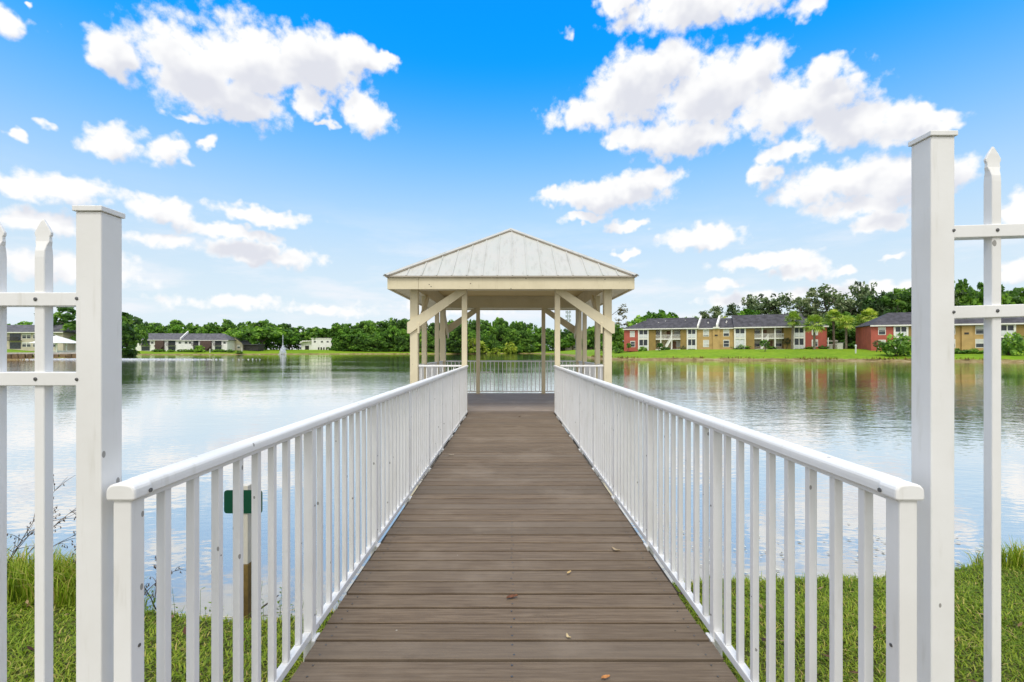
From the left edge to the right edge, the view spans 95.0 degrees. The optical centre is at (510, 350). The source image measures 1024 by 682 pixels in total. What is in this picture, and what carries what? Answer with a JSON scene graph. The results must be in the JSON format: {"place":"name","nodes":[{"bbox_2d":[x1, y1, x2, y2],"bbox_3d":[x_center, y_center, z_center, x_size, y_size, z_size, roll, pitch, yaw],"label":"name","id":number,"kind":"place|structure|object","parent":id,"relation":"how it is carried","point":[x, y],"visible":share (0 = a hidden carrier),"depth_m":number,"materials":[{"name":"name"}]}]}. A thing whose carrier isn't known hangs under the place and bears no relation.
{"place":"outdoors","nodes":[
{"label":"outdoors","id":0,"kind":"place"},
{"bbox_2d":[7,352,75,354],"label":"shore path","id":1,"kind":"structure","parent":0,"point":[33,353],"depth_m":106.38,"materials":[{"name":"concrete"}]},
{"bbox_2d":[0,0,1023,348],"label":"sky","id":2,"kind":"structure","parent":0,"point":[273,161],"materials":[{"name":"blue"}]},
{"bbox_2d":[7,354,1023,621],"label":"lake water","id":3,"kind":"structure","parent":0,"point":[177,408],"depth_m":13.16,"materials":[{"name":"liquid"}]},
{"bbox_2d":[22,358,260,359],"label":"buoy line","id":4,"kind":"object","parent":3,"relation":"on","point":[142,359],"visible":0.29,"depth_m":105.09,"materials":[{"name":"white plastic"}]},
{"bbox_2d":[383,228,638,424],"bbox_3d":[0.012,0.341,12.610,5.472,7.239,5.472,0,0,0],"label":"gazebo","id":5,"kind":"object","parent":3,"relation":"in","point":[510,269],"visible":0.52,"depth_m":10.66,"materials":[{"name":"grey wood"}]},
{"bbox_2d":[289,411,737,681],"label":"boardwalk","id":6,"kind":"structure","parent":3,"relation":"in","point":[499,508],"depth_m":2.68,"materials":[{"name":"brown wood"}]},
{"bbox_2d":[106,365,468,681],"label":"walkway railing","id":7,"kind":"object","parent":6,"relation":"attached to","point":[425,417],"visible":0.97,"depth_m":1.98,"materials":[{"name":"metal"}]},
{"bbox_2d":[553,365,923,681],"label":"walkway railing","id":8,"kind":"object","parent":6,"relation":"attached to","point":[598,418],"visible":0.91,"depth_m":1.98,"materials":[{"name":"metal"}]},
{"bbox_2d":[7,349,1023,681],"bbox_3d":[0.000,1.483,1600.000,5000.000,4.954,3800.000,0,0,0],"label":"ground","id":9,"kind":"structure","parent":0,"point":[767,353],"depth_m":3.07,"materials":[{"name":"green plant"}]},
{"bbox_2d":[7,474,75,564],"bbox_3d":[-3.422,1.344,3.506,0.646,0.835,0.578,0,0,-40],"label":"dry weed","id":10,"kind":"object","parent":9,"relation":"on","point":[18,546],"visible":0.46,"depth_m":3.51,"materials":[{"name":"brown plant"}]},
{"bbox_2d":[7,325,75,350],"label":"apartment block","id":11,"kind":"structure","parent":9,"relation":"on","point":[20,337],"depth_m":150.56,"materials":[{"name":"beige"}]},
{"bbox_2d":[10,342,20,348],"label":"glass door","id":12,"kind":"structure","parent":11,"relation":"in","point":[13,345],"depth_m":150.60,"materials":[{"name":"grey glass"}]},
{"bbox_2d":[7,354,75,358],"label":"seawall","id":13,"kind":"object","parent":9,"relation":"on","point":[16,356],"visible":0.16,"depth_m":105.59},
{"bbox_2d":[30,335,75,351],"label":"park gazebo","id":14,"kind":"object","parent":9,"relation":"on","point":[57,339],"visible":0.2,"depth_m":120.71,"materials":[{"name":"concrete"}]},
{"bbox_2d":[0,205,124,681],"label":"picket fence","id":15,"kind":"object","parent":9,"relation":"on","point":[95,300],"visible":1,"depth_m":1.18,"materials":[{"name":"metal"}]},
{"bbox_2d":[34,307,142,340],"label":"tree","id":16,"kind":"object","parent":9,"relation":"on","point":[67,321],"visible":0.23,"depth_m":156.32,"materials":[{"name":"green plant"}]},
{"bbox_2d":[122,329,140,355],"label":"tree","id":17,"kind":"object","parent":9,"relation":"on","point":[127,351],"visible":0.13,"depth_m":169.92,"materials":[{"name":"green plant"}]},
{"bbox_2d":[122,325,148,348],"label":"tree","id":18,"kind":"object","parent":9,"relation":"on","point":[142,333],"visible":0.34,"depth_m":184.07,"materials":[{"name":"green plant"}]},
{"bbox_2d":[144,556,185,609],"bbox_3d":[-2.460,1.612,3.221,0.247,0.300,0.379,0,0,0],"label":"dry weed","id":19,"kind":"object","parent":9,"relation":"on","point":[155,584],"visible":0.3,"depth_m":3.27,"materials":[{"name":"grey plant"}]},
{"bbox_2d":[166,324,193,332],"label":"tree","id":20,"kind":"object","parent":9,"relation":"on","point":[174,327],"visible":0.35,"depth_m":273.66,"materials":[{"name":"green plant"}]},
{"bbox_2d":[136,331,236,350],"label":"apartment block","id":21,"kind":"structure","parent":9,"relation":"on","point":[187,340],"depth_m":232.13,"materials":[{"name":"white"}]},
{"bbox_2d":[196,322,223,333],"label":"tree","id":22,"kind":"object","parent":9,"relation":"on","point":[214,325],"visible":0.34,"depth_m":280.89,"materials":[{"name":"green plant"}]},
{"bbox_2d":[202,328,222,333],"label":"tree","id":23,"kind":"object","parent":9,"relation":"on","point":[206,331],"visible":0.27,"depth_m":275.60,"materials":[{"name":"green plant"}]},
{"bbox_2d":[145,581,302,620],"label":"shore weeds","id":24,"kind":"object","parent":9,"relation":"on","point":[154,601],"visible":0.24,"depth_m":3.15,"materials":[{"name":"green plant"}]},
{"bbox_2d":[221,319,247,331],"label":"tree","id":25,"kind":"object","parent":9,"relation":"on","point":[229,324],"visible":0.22,"depth_m":288.04,"materials":[{"name":"green plant"}]},
{"bbox_2d":[224,484,262,621],"bbox_3d":[-1.929,1.670,3.417,0.276,1.380,0.070,0,0,0],"label":"sign","id":26,"kind":"object","parent":9,"relation":"on","point":[228,501],"visible":0.48,"depth_m":3.39,"materials":[{"name":"paint"}]},
{"bbox_2d":[233,337,264,350],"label":"gabled house","id":27,"kind":"structure","parent":9,"relation":"on","point":[245,345],"depth_m":241.27,"materials":[{"name":"grey"}]},
{"bbox_2d":[232,326,294,343],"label":"tree","id":28,"kind":"object","parent":9,"relation":"on","point":[268,334],"visible":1,"depth_m":249.81,"materials":[{"name":"green plant"}]},
{"bbox_2d":[252,319,275,349],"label":"tree","id":29,"kind":"object","parent":9,"relation":"on","point":[263,322],"visible":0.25,"depth_m":281.99,"materials":[{"name":"green plant"}]},
{"bbox_2d":[252,324,276,349],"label":"tree","id":30,"kind":"object","parent":9,"relation":"on","point":[270,346],"visible":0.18,"depth_m":274.84,"materials":[{"name":"green plant"}]},
{"bbox_2d":[277,333,301,349],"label":"tree","id":31,"kind":"object","parent":9,"relation":"on","point":[292,339],"visible":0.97,"depth_m":260.49,"materials":[{"name":"green plant"}]},
{"bbox_2d":[293,326,319,339],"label":"tree","id":32,"kind":"object","parent":9,"relation":"on","point":[310,329],"visible":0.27,"depth_m":284.50,"materials":[{"name":"green plant"}]},
{"bbox_2d":[303,328,320,340],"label":"tree","id":33,"kind":"object","parent":9,"relation":"on","point":[308,335],"visible":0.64,"depth_m":275.77,"materials":[{"name":"green plant"}]},
{"bbox_2d":[299,338,332,349],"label":"white hall","id":34,"kind":"structure","parent":9,"relation":"on","point":[314,343],"depth_m":274.00,"materials":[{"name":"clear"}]},
{"bbox_2d":[315,327,331,337],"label":"tree","id":35,"kind":"object","parent":9,"relation":"on","point":[322,331],"visible":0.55,"depth_m":277.29,"materials":[{"name":"green plant"}]},
{"bbox_2d":[326,323,346,346],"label":"tree","id":36,"kind":"object","parent":9,"relation":"on","point":[333,329],"visible":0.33,"depth_m":273.57,"materials":[{"name":"green plant"}]},
{"bbox_2d":[329,330,348,342],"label":"tree","id":37,"kind":"object","parent":9,"relation":"on","point":[337,337],"visible":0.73,"depth_m":271.28,"materials":[{"name":"green plant"}]},
{"bbox_2d":[333,342,348,350],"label":"tree","id":38,"kind":"object","parent":9,"relation":"on","point":[341,345],"visible":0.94,"depth_m":265.94,"materials":[{"name":"green plant"}]},
{"bbox_2d":[338,327,362,340],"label":"tree","id":39,"kind":"object","parent":9,"relation":"on","point":[353,331],"visible":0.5,"depth_m":270.37,"materials":[{"name":"green plant"}]},
{"bbox_2d":[349,333,365,350],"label":"tree","id":40,"kind":"object","parent":9,"relation":"on","point":[354,336],"visible":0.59,"depth_m":267.31,"materials":[{"name":"green plant"}]},
{"bbox_2d":[356,330,371,342],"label":"tree","id":41,"kind":"object","parent":9,"relation":"on","point":[362,336],"visible":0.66,"depth_m":267.50,"materials":[{"name":"green plant"}]},
{"bbox_2d":[356,320,377,335],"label":"tree","id":42,"kind":"object","parent":9,"relation":"on","point":[364,324],"visible":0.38,"depth_m":277.34,"materials":[{"name":"green plant"}]},
{"bbox_2d":[360,338,376,350],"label":"tree","id":43,"kind":"object","parent":9,"relation":"on","point":[366,343],"visible":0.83,"depth_m":264.83,"materials":[{"name":"green plant"}]},
{"bbox_2d":[366,320,387,336],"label":"tree","id":44,"kind":"object","parent":9,"relation":"on","point":[373,328],"visible":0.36,"depth_m":278.70,"materials":[{"name":"green plant"}]},
{"bbox_2d":[375,320,388,331],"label":"tree","id":45,"kind":"object","parent":9,"relation":"on","point":[382,326],"visible":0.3,"depth_m":285.86,"materials":[{"name":"green plant"}]},
{"bbox_2d":[375,328,393,341],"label":"tree","id":46,"kind":"object","parent":9,"relation":"on","point":[380,336],"visible":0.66,"depth_m":270.47,"materials":[{"name":"green plant"}]},
{"bbox_2d":[377,341,397,351],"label":"tree","id":47,"kind":"object","parent":9,"relation":"on","point":[385,344],"visible":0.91,"depth_m":265.51,"materials":[{"name":"green plant"}]},
{"bbox_2d":[388,318,408,345],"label":"tree","id":48,"kind":"object","parent":9,"relation":"on","point":[399,324],"visible":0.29,"depth_m":277.67,"materials":[{"name":"green plant"}]},
{"bbox_2d":[388,325,409,341],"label":"tree","id":49,"kind":"object","parent":9,"relation":"on","point":[397,332],"visible":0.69,"depth_m":267.10,"materials":[{"name":"green plant"}]},
{"bbox_2d":[395,335,409,351],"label":"tree","id":50,"kind":"object","parent":9,"relation":"on","point":[402,344],"visible":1,"depth_m":264.85,"materials":[{"name":"green plant"}]},
{"bbox_2d":[427,322,439,341],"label":"tree","id":51,"kind":"object","parent":9,"relation":"on","point":[431,330],"visible":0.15,"depth_m":277.55,"materials":[{"name":"green plant"}]},
{"bbox_2d":[446,330,460,350],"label":"tree","id":52,"kind":"object","parent":9,"relation":"on","point":[452,333],"visible":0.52,"depth_m":266.74,"materials":[{"name":"green plant"}]},
{"bbox_2d":[447,340,467,352],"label":"tree","id":53,"kind":"object","parent":9,"relation":"on","point":[455,344],"visible":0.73,"depth_m":263.12,"materials":[{"name":"green plant"}]},
{"bbox_2d":[449,325,470,348],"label":"tree","id":54,"kind":"object","parent":9,"relation":"on","point":[458,329],"visible":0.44,"depth_m":266.91,"materials":[{"name":"green plant"}]},
{"bbox_2d":[467,337,484,352],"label":"bush","id":55,"kind":"object","parent":9,"relation":"on","point":[472,341],"visible":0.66,"depth_m":268.07,"materials":[{"name":"green plant"}]},
{"bbox_2d":[469,321,490,334],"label":"tree","id":56,"kind":"object","parent":9,"relation":"on","point":[486,325],"visible":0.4,"depth_m":317.52,"materials":[{"name":"green plant"}]},
{"bbox_2d":[484,334,495,350],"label":"tree","id":57,"kind":"object","parent":9,"relation":"on","point":[492,338],"visible":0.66,"depth_m":304.05,"materials":[{"name":"green plant"}]},
{"bbox_2d":[492,325,509,340],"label":"tree","id":58,"kind":"object","parent":9,"relation":"on","point":[503,332],"visible":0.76,"depth_m":307.75,"materials":[{"name":"green plant"}]},
{"bbox_2d":[494,318,509,330],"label":"tree","id":59,"kind":"object","parent":9,"relation":"on","point":[503,322],"visible":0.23,"depth_m":318.99,"materials":[{"name":"green plant"}]},
{"bbox_2d":[502,342,517,353],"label":"bush","id":60,"kind":"object","parent":9,"relation":"on","point":[507,349],"visible":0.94,"depth_m":291.76,"materials":[{"name":"green plant"}]},
{"bbox_2d":[7,534,1023,609],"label":"tall grass","id":61,"kind":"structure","parent":9,"relation":"on","point":[21,573],"depth_m":3.27,"materials":[{"name":"green plant"}]},
{"bbox_2d":[25,587,1021,681],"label":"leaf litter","id":62,"kind":"object","parent":9,"relation":"on","point":[184,630],"visible":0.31,"depth_m":2.73,"materials":[{"name":"brown plant"}]},
{"bbox_2d":[518,330,532,341],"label":"tree","id":63,"kind":"object","parent":9,"relation":"on","point":[525,335],"visible":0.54,"depth_m":305.72,"materials":[{"name":"green plant"}]},
{"bbox_2d":[517,321,536,331],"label":"tree","id":64,"kind":"object","parent":9,"relation":"on","point":[524,328],"visible":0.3,"depth_m":321.04,"materials":[{"name":"green plant"}]},
{"bbox_2d":[526,327,545,340],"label":"tree","id":65,"kind":"object","parent":9,"relation":"on","point":[538,330],"visible":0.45,"depth_m":315.19,"materials":[{"name":"green plant"}]},
{"bbox_2d":[545,330,563,350],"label":"tree","id":66,"kind":"object","parent":9,"relation":"on","point":[549,340],"visible":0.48,"depth_m":295.49,"materials":[{"name":"green plant"}]},
{"bbox_2d":[564,333,575,349],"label":"tree","id":67,"kind":"object","parent":9,"relation":"on","point":[569,336],"visible":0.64,"depth_m":286.64,"materials":[{"name":"green plant"}]},
{"bbox_2d":[600,324,623,350],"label":"tree","id":68,"kind":"object","parent":9,"relation":"on","point":[617,335],"visible":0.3,"depth_m":143.65,"materials":[{"name":"green plant"}]},
{"bbox_2d":[612,304,629,341],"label":"tree","id":69,"kind":"object","parent":9,"relation":"on","point":[620,310],"visible":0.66,"depth_m":151.76,"materials":[{"name":"green plant"}]},
{"bbox_2d":[626,315,645,326],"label":"tree","id":70,"kind":"object","parent":9,"relation":"on","point":[635,321],"visible":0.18,"depth_m":160.83,"materials":[{"name":"green plant"}]},
{"bbox_2d":[641,309,675,318],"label":"tree","id":71,"kind":"object","parent":9,"relation":"on","point":[660,314],"visible":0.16,"depth_m":157.56,"materials":[{"name":"green plant"}]},
{"bbox_2d":[698,305,723,318],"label":"tree","id":72,"kind":"object","parent":9,"relation":"on","point":[717,312],"visible":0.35,"depth_m":157.50,"materials":[{"name":"green plant"}]},
{"bbox_2d":[623,314,828,350],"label":"apartment block","id":73,"kind":"structure","parent":9,"relation":"on","point":[735,331],"depth_m":122.12,"materials":[{"name":"yellow"}]},
{"bbox_2d":[724,303,750,317],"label":"tree","id":74,"kind":"object","parent":9,"relation":"on","point":[732,309],"visible":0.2,"depth_m":163.38,"materials":[{"name":"green plant"}]},
{"bbox_2d":[737,308,760,314],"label":"tree","id":75,"kind":"object","parent":9,"relation":"on","point":[748,312],"visible":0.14,"depth_m":151.80,"materials":[{"name":"green plant"}]},
{"bbox_2d":[741,294,760,314],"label":"tree","id":76,"kind":"object","parent":9,"relation":"on","point":[750,303],"visible":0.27,"depth_m":170.15,"materials":[{"name":"green plant"}]},
{"bbox_2d":[751,292,798,314],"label":"tree","id":77,"kind":"object","parent":9,"relation":"on","point":[773,305],"visible":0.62,"depth_m":157.83,"materials":[{"name":"green plant"}]},
{"bbox_2d":[591,355,982,359],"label":"weeds","id":78,"kind":"object","parent":9,"relation":"on","point":[884,358],"visible":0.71,"depth_m":93.37,"materials":[{"name":"green plant"}]},
{"bbox_2d":[784,310,803,348],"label":"palm tree","id":79,"kind":"object","parent":9,"relation":"on","point":[793,315],"visible":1,"depth_m":112.66,"materials":[{"name":"green plant"}]},
{"bbox_2d":[786,299,820,316],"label":"tree","id":80,"kind":"object","parent":9,"relation":"on","point":[809,308],"visible":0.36,"depth_m":148.84,"materials":[{"name":"green plant"}]},
{"bbox_2d":[795,294,826,316],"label":"tree","id":81,"kind":"object","parent":9,"relation":"on","point":[818,305],"visible":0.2,"depth_m":150.09,"materials":[{"name":"green plant"}]},
{"bbox_2d":[801,314,825,349],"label":"palm tree","id":82,"kind":"object","parent":9,"relation":"on","point":[814,326],"visible":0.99,"depth_m":108.78,"materials":[{"name":"green plant"}]},
{"bbox_2d":[796,283,857,319],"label":"tree","id":83,"kind":"object","parent":9,"relation":"on","point":[836,300],"visible":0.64,"depth_m":145.96,"materials":[{"name":"green plant"}]},
{"bbox_2d":[823,308,842,348],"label":"palm tree","id":84,"kind":"object","parent":9,"relation":"on","point":[832,312],"visible":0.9,"depth_m":115.62,"materials":[{"name":"green plant"}]},
{"bbox_2d":[823,321,848,347],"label":"tree","id":85,"kind":"object","parent":9,"relation":"on","point":[829,330],"visible":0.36,"depth_m":126.70,"materials":[{"name":"green plant"}]},
{"bbox_2d":[820,311,856,348],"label":"tree","id":86,"kind":"object","parent":9,"relation":"on","point":[844,313],"visible":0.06,"depth_m":139.13,"materials":[{"name":"green plant"}]},
{"bbox_2d":[828,324,855,348],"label":"tree","id":87,"kind":"object","parent":9,"relation":"on","point":[849,345],"visible":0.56,"depth_m":125.11,"materials":[{"name":"green plant"}]},
{"bbox_2d":[835,315,854,348],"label":"palm tree","id":88,"kind":"object","parent":9,"relation":"on","point":[846,324],"visible":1,"depth_m":109.58,"materials":[{"name":"green plant"}]},
{"bbox_2d":[847,328,855,347],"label":"tree","id":89,"kind":"object","parent":9,"relation":"on","point":[852,333],"visible":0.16,"depth_m":124.98,"materials":[{"name":"green plant"}]},
{"bbox_2d":[839,300,867,348],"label":"tree","id":90,"kind":"object","parent":9,"relation":"on","point":[854,308],"visible":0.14,"depth_m":144.26,"materials":[{"name":"green plant"}]},
{"bbox_2d":[851,313,867,331],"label":"palm tree","id":91,"kind":"object","parent":9,"relation":"on","point":[857,319],"visible":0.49,"depth_m":112.93,"materials":[{"name":"green plant"}]},
{"bbox_2d":[848,281,878,315],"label":"tree","id":92,"kind":"object","parent":9,"relation":"on","point":[862,293],"visible":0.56,"depth_m":152.66,"materials":[{"name":"green plant"}]},
{"bbox_2d":[857,307,878,322],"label":"tree","id":93,"kind":"object","parent":9,"relation":"on","point":[870,313],"visible":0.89,"depth_m":111.37,"materials":[{"name":"green plant"}]},
{"bbox_2d":[871,295,899,315],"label":"tree","id":94,"kind":"object","parent":9,"relation":"on","point":[882,307],"visible":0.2,"depth_m":135.17,"materials":[{"name":"green plant"}]},
{"bbox_2d":[861,287,910,316],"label":"tree","id":95,"kind":"object","parent":9,"relation":"on","point":[887,299],"visible":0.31,"depth_m":134.10,"materials":[{"name":"green plant"}]},
{"bbox_2d":[876,332,910,356],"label":"ornamental tree","id":96,"kind":"object","parent":9,"relation":"on","point":[903,347],"visible":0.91,"depth_m":89.87,"materials":[{"name":"green plant"}]},
{"bbox_2d":[884,288,954,311],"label":"tree","id":97,"kind":"object","parent":9,"relation":"on","point":[899,300],"visible":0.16,"depth_m":133.79,"materials":[{"name":"green plant"}]},
{"bbox_2d":[854,312,1023,350],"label":"apartment block","id":98,"kind":"structure","parent":9,"relation":"on","point":[969,334],"depth_m":99.63,"materials":[{"name":"red brick"}]},
{"bbox_2d":[975,325,983,333],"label":"window","id":99,"kind":"structure","parent":98,"relation":"in","point":[979,329],"depth_m":95.84,"materials":[{"name":"white glass"}]},
{"bbox_2d":[975,339,983,347],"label":"window","id":100,"kind":"structure","parent":98,"relation":"in","point":[979,343],"depth_m":95.84,"materials":[{"name":"white glass"}]},
{"bbox_2d":[908,130,1023,681],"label":"picket fence","id":101,"kind":"object","parent":9,"relation":"on","point":[936,232],"visible":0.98,"depth_m":1.27,"materials":[{"name":"metal"}]},
{"bbox_2d":[954,278,983,305],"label":"tree","id":102,"kind":"object","parent":9,"relation":"on","point":[960,285],"visible":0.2,"depth_m":124.70,"materials":[{"name":"green plant"}]},
{"bbox_2d":[957,285,1007,305],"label":"tree","id":103,"kind":"object","parent":9,"relation":"on","point":[973,301],"visible":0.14,"depth_m":123.95,"materials":[{"name":"green plant"}]},
{"bbox_2d":[1001,331,1023,355],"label":"ornamental tree","id":104,"kind":"object","parent":9,"relation":"on","point":[1015,345],"visible":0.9,"depth_m":85.03,"materials":[{"name":"green plant"}]},
{"bbox_2d":[1001,284,1023,304],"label":"tree","id":105,"kind":"object","parent":9,"relation":"on","point":[1005,300],"visible":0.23,"depth_m":121.96,"materials":[{"name":"green plant"}]},
{"bbox_2d":[1007,289,1023,303],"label":"tree","id":106,"kind":"object","parent":9,"relation":"on","point":[1015,298],"visible":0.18,"depth_m":120.25,"materials":[{"name":"green plant"}]},
{"bbox_2d":[663,522,983,575],"bbox_3d":[3.238,2.094,5.043,4.760,0.001,1.374,0,0,0],"label":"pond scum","id":107,"kind":"object","parent":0,"point":[857,554],"visible":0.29,"depth_m":4.96,"materials":[{"name":"green plant"}]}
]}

